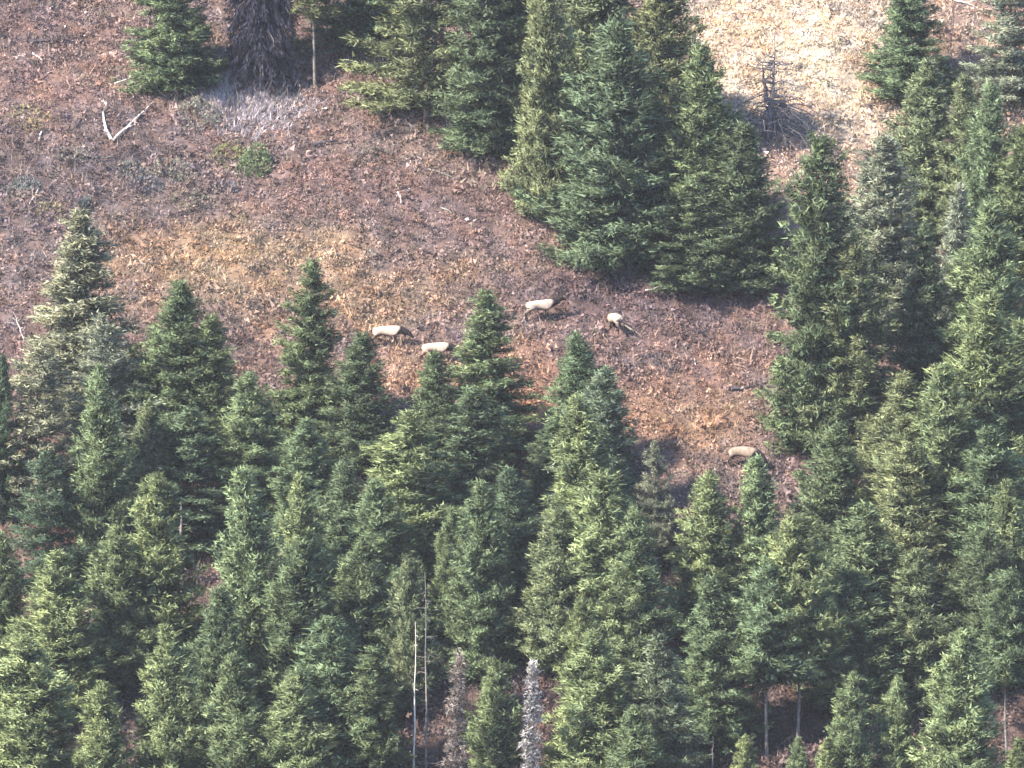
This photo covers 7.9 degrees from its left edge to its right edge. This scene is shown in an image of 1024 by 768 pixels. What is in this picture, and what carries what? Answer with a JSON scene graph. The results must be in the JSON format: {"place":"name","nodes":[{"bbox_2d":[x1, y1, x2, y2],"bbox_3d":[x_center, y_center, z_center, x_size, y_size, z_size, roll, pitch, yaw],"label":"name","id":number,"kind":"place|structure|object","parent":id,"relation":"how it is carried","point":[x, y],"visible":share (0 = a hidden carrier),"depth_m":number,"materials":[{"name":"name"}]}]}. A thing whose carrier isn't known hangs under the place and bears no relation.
{"place":"outdoors","nodes":[
{"label":"outdoors","id":0,"kind":"place"},
{"bbox_2d":[0,0,1023,767],"bbox_3d":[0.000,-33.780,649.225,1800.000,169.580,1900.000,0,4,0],"label":"ground","id":1,"kind":"structure","parent":0,"point":[304,232],"depth_m":432.50,"materials":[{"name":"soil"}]},
{"bbox_2d":[0,352,24,524],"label":"conifer","id":2,"kind":"object","parent":1,"relation":"on","point":[6,429],"visible":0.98,"depth_m":407.99,"materials":[{"name":"green plant"}]},
{"bbox_2d":[0,530,31,692],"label":"conifer","id":3,"kind":"object","parent":1,"relation":"on","point":[9,593],"visible":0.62,"depth_m":394.67,"materials":[{"name":"green plant"}]},
{"bbox_2d":[0,336,83,513],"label":"conifer","id":4,"kind":"object","parent":1,"relation":"on","point":[45,383],"visible":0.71,"depth_m":408.60,"materials":[{"name":"green plant"}]},
{"bbox_2d":[0,631,84,767],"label":"conifer","id":5,"kind":"object","parent":1,"relation":"on","point":[30,693],"visible":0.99,"depth_m":383.24,"materials":[{"name":"green plant"}]},
{"bbox_2d":[5,446,106,599],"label":"conifer","id":6,"kind":"object","parent":1,"relation":"on","point":[43,519],"visible":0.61,"depth_m":402.06,"materials":[{"name":"green plant"}]},
{"bbox_2d":[0,548,134,724],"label":"conifer","id":7,"kind":"object","parent":1,"relation":"on","point":[56,612],"visible":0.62,"depth_m":391.56,"materials":[{"name":"green plant"}]},
{"bbox_2d":[9,207,147,427],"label":"conifer","id":8,"kind":"object","parent":1,"relation":"on","point":[79,305],"visible":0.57,"depth_m":414.88,"materials":[{"name":"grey plant"}]},
{"bbox_2d":[57,679,137,767],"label":"conifer","id":9,"kind":"object","parent":1,"relation":"on","point":[103,745],"visible":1,"depth_m":382.50,"materials":[{"name":"green plant"}]},
{"bbox_2d":[62,361,145,590],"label":"conifer","id":10,"kind":"object","parent":1,"relation":"on","point":[105,482],"visible":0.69,"depth_m":402.47,"materials":[{"name":"green plant"}]},
{"bbox_2d":[51,309,166,473],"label":"conifer","id":11,"kind":"object","parent":1,"relation":"on","point":[111,356],"visible":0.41,"depth_m":411.17,"materials":[{"name":"green plant"}]},
{"bbox_2d":[70,520,160,691],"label":"conifer","id":12,"kind":"object","parent":1,"relation":"on","point":[117,583],"visible":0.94,"depth_m":394.31,"materials":[{"name":"green plant"}]},
{"bbox_2d":[84,470,212,678],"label":"conifer","id":13,"kind":"object","parent":1,"relation":"on","point":[160,549],"visible":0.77,"depth_m":395.67,"materials":[{"name":"green plant"}]},
{"bbox_2d":[122,399,186,553],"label":"conifer","id":14,"kind":"object","parent":1,"relation":"on","point":[144,439],"visible":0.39,"depth_m":405.28,"materials":[{"name":"green plant"}]},
{"bbox_2d":[109,0,228,94],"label":"conifer","id":15,"kind":"object","parent":1,"relation":"on","point":[178,33],"visible":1,"depth_m":445.10,"materials":[{"name":"green plant"}]},
{"bbox_2d":[128,623,221,767],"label":"conifer","id":16,"kind":"object","parent":1,"relation":"on","point":[166,731],"visible":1,"depth_m":383.96,"materials":[{"name":"green plant"}]},
{"bbox_2d":[114,276,236,459],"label":"conifer","id":17,"kind":"object","parent":1,"relation":"on","point":[177,316],"visible":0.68,"depth_m":411.82,"materials":[{"name":"green plant"}]},
{"bbox_2d":[137,404,237,552],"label":"conifer","id":18,"kind":"object","parent":1,"relation":"on","point":[207,516],"visible":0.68,"depth_m":405.62,"materials":[{"name":"green plant"}]},
{"bbox_2d":[158,312,239,471],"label":"conifer","id":19,"kind":"object","parent":1,"relation":"on","point":[217,366],"visible":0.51,"depth_m":411.67,"materials":[{"name":"green plant"}]},
{"bbox_2d":[179,583,266,767],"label":"conifer","id":20,"kind":"object","parent":1,"relation":"on","point":[219,637],"visible":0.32,"depth_m":389.06,"materials":[{"name":"green plant"}]},
{"bbox_2d":[189,650,283,767],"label":"conifer","id":21,"kind":"object","parent":1,"relation":"on","point":[238,721],"visible":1,"depth_m":383.15,"materials":[{"name":"green plant"}]},
{"bbox_2d":[203,369,288,518],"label":"conifer","id":22,"kind":"object","parent":1,"relation":"on","point":[247,427],"visible":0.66,"depth_m":407.28,"materials":[{"name":"green plant"}]},
{"bbox_2d":[204,466,290,706],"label":"conifer","id":23,"kind":"object","parent":1,"relation":"on","point":[252,564],"visible":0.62,"depth_m":392.64,"materials":[{"name":"green plant"}]},
{"bbox_2d":[156,39,345,153],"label":"brush heap","id":24,"kind":"object","parent":1,"relation":"on","point":[256,110],"visible":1,"depth_m":445.25,"materials":[{"name":"grey plant"}]},
{"bbox_2d":[221,0,301,98],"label":"dead conifer","id":25,"kind":"object","parent":1,"relation":"on","point":[257,45],"visible":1,"depth_m":446.19,"materials":[{"name":"grey wood"}]},
{"bbox_2d":[245,532,342,739],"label":"conifer","id":26,"kind":"object","parent":1,"relation":"on","point":[289,615],"visible":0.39,"depth_m":390.28,"materials":[{"name":"green plant"}]},
{"bbox_2d":[243,664,344,767],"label":"conifer","id":27,"kind":"object","parent":1,"relation":"on","point":[299,736],"visible":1,"depth_m":382.63,"materials":[{"name":"green plant"}]},
{"bbox_2d":[261,417,340,548],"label":"conifer","id":28,"kind":"object","parent":1,"relation":"on","point":[304,448],"visible":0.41,"depth_m":404.95,"materials":[{"name":"green plant"}]},
{"bbox_2d":[260,255,343,458],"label":"conifer","id":29,"kind":"object","parent":1,"relation":"on","point":[299,398],"visible":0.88,"depth_m":412.32,"materials":[{"name":"green plant"}]},
{"bbox_2d":[263,470,343,625],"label":"conifer","id":30,"kind":"object","parent":1,"relation":"on","point":[299,519],"visible":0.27,"depth_m":396.72,"materials":[{"name":"green plant"}]},
{"bbox_2d":[258,613,406,767],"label":"conifer","id":31,"kind":"object","parent":1,"relation":"on","point":[329,673],"visible":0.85,"depth_m":385.35,"materials":[{"name":"green plant"}]},
{"bbox_2d":[310,454,368,614],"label":"conifer","id":32,"kind":"object","parent":1,"relation":"on","point":[345,492],"visible":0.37,"depth_m":400.82,"materials":[{"name":"green plant"}]},
{"bbox_2d":[301,0,412,54],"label":"conifer","id":33,"kind":"object","parent":1,"relation":"on","point":[356,16],"visible":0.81,"depth_m":449.28,"materials":[{"name":"green plant"}]},
{"bbox_2d":[309,330,408,475],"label":"conifer","id":34,"kind":"object","parent":1,"relation":"on","point":[360,418],"visible":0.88,"depth_m":410.58,"materials":[{"name":"green plant"}]},
{"bbox_2d":[329,643,417,767],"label":"conifer","id":35,"kind":"object","parent":1,"relation":"on","point":[374,693],"visible":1,"depth_m":384.57,"materials":[{"name":"green plant"}]},
{"bbox_2d":[326,536,428,720],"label":"conifer","id":36,"kind":"object","parent":1,"relation":"on","point":[366,618],"visible":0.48,"depth_m":393.00,"materials":[{"name":"green plant"}]},
{"bbox_2d":[321,477,447,644],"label":"conifer","id":37,"kind":"object","parent":1,"relation":"on","point":[375,520],"visible":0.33,"depth_m":398.59,"materials":[{"name":"green plant"}]},
{"bbox_2d":[327,408,472,578],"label":"conifer","id":38,"kind":"object","parent":1,"relation":"on","point":[410,481],"visible":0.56,"depth_m":402.99,"materials":[{"name":"green plant"}]},
{"bbox_2d":[336,0,478,124],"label":"conifer","id":39,"kind":"object","parent":1,"relation":"on","point":[415,44],"visible":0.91,"depth_m":441.65,"materials":[{"name":"green plant"}]},
{"bbox_2d":[377,553,448,764],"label":"conifer","id":40,"kind":"object","parent":1,"relation":"on","point":[407,594],"visible":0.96,"depth_m":388.62,"materials":[{"name":"green plant"}]},
{"bbox_2d":[398,347,469,481],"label":"conifer","id":41,"kind":"object","parent":1,"relation":"on","point":[435,392],"visible":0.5,"depth_m":410.68,"materials":[{"name":"green plant"}]},
{"bbox_2d":[425,503,468,645],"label":"conifer","id":42,"kind":"object","parent":1,"relation":"on","point":[444,573],"visible":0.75,"depth_m":398.85,"materials":[{"name":"green plant"}]},
{"bbox_2d":[436,643,469,767],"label":"conifer","id":43,"kind":"object","parent":1,"relation":"on","point":[455,757],"visible":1,"depth_m":381.57,"materials":[{"name":"grey plant"}]},
{"bbox_2d":[426,0,529,159],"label":"conifer","id":44,"kind":"object","parent":1,"relation":"on","point":[475,131],"visible":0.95,"depth_m":438.34,"materials":[{"name":"green plant"}]},
{"bbox_2d":[429,476,539,683],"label":"conifer","id":45,"kind":"object","parent":1,"relation":"on","point":[480,635],"visible":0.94,"depth_m":395.33,"materials":[{"name":"green plant"}]},
{"bbox_2d":[430,383,546,536],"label":"conifer","id":46,"kind":"object","parent":1,"relation":"on","point":[476,445],"visible":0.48,"depth_m":406.50,"materials":[{"name":"green plant"}]},
{"bbox_2d":[434,287,544,462],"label":"conifer","id":47,"kind":"object","parent":1,"relation":"on","point":[485,362],"visible":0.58,"depth_m":412.85,"materials":[{"name":"green plant"}]},
{"bbox_2d":[459,655,532,767],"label":"conifer","id":48,"kind":"object","parent":1,"relation":"on","point":[497,726],"visible":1,"depth_m":383.85,"materials":[{"name":"green plant"}]},
{"bbox_2d":[471,464,544,639],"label":"conifer","id":49,"kind":"object","parent":1,"relation":"on","point":[512,507],"visible":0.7,"depth_m":398.45,"materials":[{"name":"green plant"}]},
{"bbox_2d":[456,0,561,137],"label":"conifer","id":50,"kind":"object","parent":1,"relation":"on","point":[521,9],"visible":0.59,"depth_m":439.08,"materials":[{"name":"green plant"}]},
{"bbox_2d":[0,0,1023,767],"bbox_3d":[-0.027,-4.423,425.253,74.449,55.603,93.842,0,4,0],"label":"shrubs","id":51,"kind":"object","parent":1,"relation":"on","point":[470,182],"visible":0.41,"depth_m":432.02,"materials":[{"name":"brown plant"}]},
{"bbox_2d":[496,0,584,221],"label":"conifer","id":52,"kind":"object","parent":1,"relation":"on","point":[540,169],"visible":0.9,"depth_m":432.48,"materials":[{"name":"green plant"}]},
{"bbox_2d":[504,503,596,675],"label":"conifer","id":53,"kind":"object","parent":1,"relation":"on","point":[554,563],"visible":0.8,"depth_m":394.66,"materials":[{"name":"green plant"}]},
{"bbox_2d":[528,329,629,481],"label":"conifer","id":54,"kind":"object","parent":1,"relation":"on","point":[576,373],"visible":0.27,"depth_m":411.60,"materials":[{"name":"green plant"}]},
{"bbox_2d":[539,591,618,767],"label":"conifer","id":55,"kind":"object","parent":1,"relation":"on","point":[580,620],"visible":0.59,"depth_m":386.84,"materials":[{"name":"green plant"}]},
{"bbox_2d":[515,0,657,146],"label":"conifer","id":56,"kind":"object","parent":1,"relation":"on","point":[583,16],"visible":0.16,"depth_m":437.00,"materials":[{"name":"green plant"}]},
{"bbox_2d":[521,394,654,551],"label":"conifer","id":57,"kind":"object","parent":1,"relation":"on","point":[577,467],"visible":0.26,"depth_m":402.43,"materials":[{"name":"green plant"}]},
{"bbox_2d":[540,627,641,767],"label":"conifer","id":58,"kind":"object","parent":1,"relation":"on","point":[582,734],"visible":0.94,"depth_m":384.21,"materials":[{"name":"green plant"}]},
{"bbox_2d":[533,364,659,525],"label":"conifer","id":59,"kind":"object","parent":1,"relation":"on","point":[606,410],"visible":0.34,"depth_m":406.89,"materials":[{"name":"green plant"}]},
{"bbox_2d":[512,10,690,278],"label":"conifer","id":60,"kind":"object","parent":1,"relation":"on","point":[614,198],"visible":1,"depth_m":427.67,"materials":[{"name":"green plant"}]},
{"bbox_2d":[540,469,686,658],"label":"conifer","id":61,"kind":"object","parent":1,"relation":"on","point":[593,543],"visible":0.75,"depth_m":394.69,"materials":[{"name":"green plant"}]},
{"bbox_2d":[596,502,685,702],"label":"conifer","id":62,"kind":"object","parent":1,"relation":"on","point":[637,543],"visible":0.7,"depth_m":393.33,"materials":[{"name":"green plant"}]},
{"bbox_2d":[598,702,686,767],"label":"conifer","id":63,"kind":"object","parent":1,"relation":"on","point":[631,747],"visible":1,"depth_m":381.49,"materials":[{"name":"green plant"}]},
{"bbox_2d":[628,437,690,568],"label":"conifer","id":64,"kind":"object","parent":1,"relation":"on","point":[662,503],"visible":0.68,"depth_m":403.41,"materials":[{"name":"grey plant"}]},
{"bbox_2d":[613,630,713,767],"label":"conifer","id":65,"kind":"object","parent":1,"relation":"on","point":[670,730],"visible":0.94,"depth_m":383.85,"materials":[{"name":"green plant"}]},
{"bbox_2d":[624,0,713,171],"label":"conifer","id":66,"kind":"object","parent":1,"relation":"on","point":[657,32],"visible":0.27,"depth_m":435.86,"materials":[{"name":"green plant"}]},
{"bbox_2d":[652,466,746,639],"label":"conifer","id":67,"kind":"object","parent":1,"relation":"on","point":[710,551],"visible":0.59,"depth_m":398.55,"materials":[{"name":"green plant"}]},
{"bbox_2d":[646,170,756,295],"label":"conifer","id":68,"kind":"object","parent":1,"relation":"on","point":[695,269],"visible":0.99,"depth_m":426.79,"materials":[{"name":"green plant"}]},
{"bbox_2d":[643,39,762,261],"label":"conifer","id":69,"kind":"object","parent":1,"relation":"on","point":[698,117],"visible":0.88,"depth_m":428.78,"materials":[{"name":"green plant"}]},
{"bbox_2d":[660,574,775,758],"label":"conifer","id":70,"kind":"object","parent":1,"relation":"on","point":[718,702],"visible":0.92,"depth_m":389.83,"materials":[{"name":"green plant"}]},
{"bbox_2d":[678,117,799,294],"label":"conifer","id":71,"kind":"object","parent":1,"relation":"on","point":[741,201],"visible":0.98,"depth_m":427.22,"materials":[{"name":"green plant"}]},
{"bbox_2d":[720,453,786,631],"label":"conifer","id":72,"kind":"object","parent":1,"relation":"on","point":[757,514],"visible":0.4,"depth_m":399.33,"materials":[{"name":"green plant"}]},
{"bbox_2d":[718,33,821,146],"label":"dead tree","id":73,"kind":"object","parent":1,"relation":"on","point":[768,119],"visible":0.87,"depth_m":440.29,"materials":[{"name":"grey wood"}]},
{"bbox_2d":[717,554,825,759],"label":"conifer","id":74,"kind":"object","parent":1,"relation":"on","point":[759,663],"visible":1,"depth_m":389.09,"materials":[{"name":"green plant"}]},
{"bbox_2d":[737,507,853,737],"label":"conifer","id":75,"kind":"object","parent":1,"relation":"on","point":[793,555],"visible":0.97,"depth_m":389.92,"materials":[{"name":"green plant"}]},
{"bbox_2d":[751,128,894,455],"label":"conifer","id":76,"kind":"object","parent":1,"relation":"on","point":[801,373],"visible":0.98,"depth_m":411.71,"materials":[{"name":"green plant"}]},
{"bbox_2d":[784,421,876,599],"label":"conifer","id":77,"kind":"object","parent":1,"relation":"on","point":[829,501],"visible":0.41,"depth_m":401.98,"materials":[{"name":"green plant"}]},
{"bbox_2d":[813,669,875,767],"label":"conifer","id":78,"kind":"object","parent":1,"relation":"on","point":[850,740],"visible":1,"depth_m":383.88,"materials":[{"name":"green plant"}]},
{"bbox_2d":[792,238,917,469],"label":"conifer","id":79,"kind":"object","parent":1,"relation":"on","point":[859,359],"visible":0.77,"depth_m":411.30,"materials":[{"name":"green plant"}]},
{"bbox_2d":[793,565,927,716],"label":"conifer","id":80,"kind":"object","parent":1,"relation":"on","point":[853,599],"visible":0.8,"depth_m":392.23,"materials":[{"name":"green plant"}]},
{"bbox_2d":[793,499,931,695],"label":"conifer","id":81,"kind":"object","parent":1,"relation":"on","point":[866,529],"visible":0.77,"depth_m":394.44,"materials":[{"name":"green plant"}]},
{"bbox_2d":[837,130,947,325],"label":"conifer","id":82,"kind":"object","parent":1,"relation":"on","point":[883,203],"visible":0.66,"depth_m":423.27,"materials":[{"name":"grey plant"}]},
{"bbox_2d":[819,440,966,615],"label":"conifer","id":83,"kind":"object","parent":1,"relation":"on","point":[905,503],"visible":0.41,"depth_m":400.12,"materials":[{"name":"green plant"}]},
{"bbox_2d":[863,675,925,767],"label":"conifer","id":84,"kind":"object","parent":1,"relation":"on","point":[895,740],"visible":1,"depth_m":385.23,"materials":[{"name":"green plant"}]},
{"bbox_2d":[849,369,950,536],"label":"conifer","id":85,"kind":"object","parent":1,"relation":"on","point":[895,421],"visible":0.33,"depth_m":405.48,"materials":[{"name":"green plant"}]},
{"bbox_2d":[862,545,955,713],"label":"conifer","id":86,"kind":"object","parent":1,"relation":"on","point":[921,604],"visible":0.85,"depth_m":393.31,"materials":[{"name":"green plant"}]},
{"bbox_2d":[851,0,968,103],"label":"conifer","id":87,"kind":"object","parent":1,"relation":"on","point":[907,55],"visible":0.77,"depth_m":445.11,"materials":[{"name":"green plant"}]},
{"bbox_2d":[876,219,962,412],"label":"conifer","id":88,"kind":"object","parent":1,"relation":"on","point":[923,345],"visible":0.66,"depth_m":415.89,"materials":[{"name":"green plant"}]},
{"bbox_2d":[882,56,957,236],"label":"conifer","id":89,"kind":"object","parent":1,"relation":"on","point":[929,116],"visible":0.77,"depth_m":431.97,"materials":[{"name":"green plant"}]},
{"bbox_2d":[868,361,998,557],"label":"conifer","id":90,"kind":"object","parent":1,"relation":"on","point":[945,430],"visible":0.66,"depth_m":403.38,"materials":[{"name":"green plant"}]},
{"bbox_2d":[919,180,978,348],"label":"conifer","id":91,"kind":"object","parent":1,"relation":"on","point":[955,233],"visible":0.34,"depth_m":421.35,"materials":[{"name":"green plant"}]},
{"bbox_2d":[906,624,1009,767],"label":"conifer","id":92,"kind":"object","parent":1,"relation":"on","point":[961,720],"visible":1,"depth_m":384.47,"materials":[{"name":"green plant"}]},
{"bbox_2d":[927,72,995,250],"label":"conifer","id":93,"kind":"object","parent":1,"relation":"on","point":[964,98],"visible":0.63,"depth_m":430.48,"materials":[{"name":"green plant"}]},
{"bbox_2d":[921,290,1023,498],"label":"conifer","id":94,"kind":"object","parent":1,"relation":"on","point":[981,370],"visible":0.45,"depth_m":407.12,"materials":[{"name":"green plant"}]},
{"bbox_2d":[923,424,1023,610],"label":"conifer","id":95,"kind":"object","parent":1,"relation":"on","point":[988,464],"visible":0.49,"depth_m":399.51,"materials":[{"name":"green plant"}]},
{"bbox_2d":[932,199,1023,364],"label":"conifer","id":96,"kind":"object","parent":1,"relation":"on","point":[989,246],"visible":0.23,"depth_m":415.20,"materials":[{"name":"green plant"}]},
{"bbox_2d":[941,525,1023,697],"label":"conifer","id":97,"kind":"object","parent":1,"relation":"on","point":[988,562],"visible":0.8,"depth_m":393.99,"materials":[{"name":"green plant"}]},
{"bbox_2d":[943,0,1023,110],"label":"conifer","id":98,"kind":"object","parent":1,"relation":"on","point":[1009,80],"visible":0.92,"depth_m":443.92,"materials":[{"name":"green plant"}]},
{"bbox_2d":[947,78,1022,254],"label":"conifer","id":99,"kind":"object","parent":1,"relation":"on","point":[986,140],"visible":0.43,"depth_m":428.57,"materials":[{"name":"green plant"}]},
{"bbox_2d":[967,566,1023,759],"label":"conifer","id":100,"kind":"object","parent":1,"relation":"on","point":[1005,664],"visible":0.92,"depth_m":390.59,"materials":[{"name":"green plant"}]},
{"bbox_2d":[974,477,1023,678],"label":"conifer","id":101,"kind":"object","parent":1,"relation":"on","point":[1008,524],"visible":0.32,"depth_m":396.14,"materials":[{"name":"green plant"}]},
{"bbox_2d":[983,123,1023,288],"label":"conifer","id":102,"kind":"object","parent":1,"relation":"on","point":[1013,205],"visible":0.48,"depth_m":427.20,"materials":[{"name":"green plant"}]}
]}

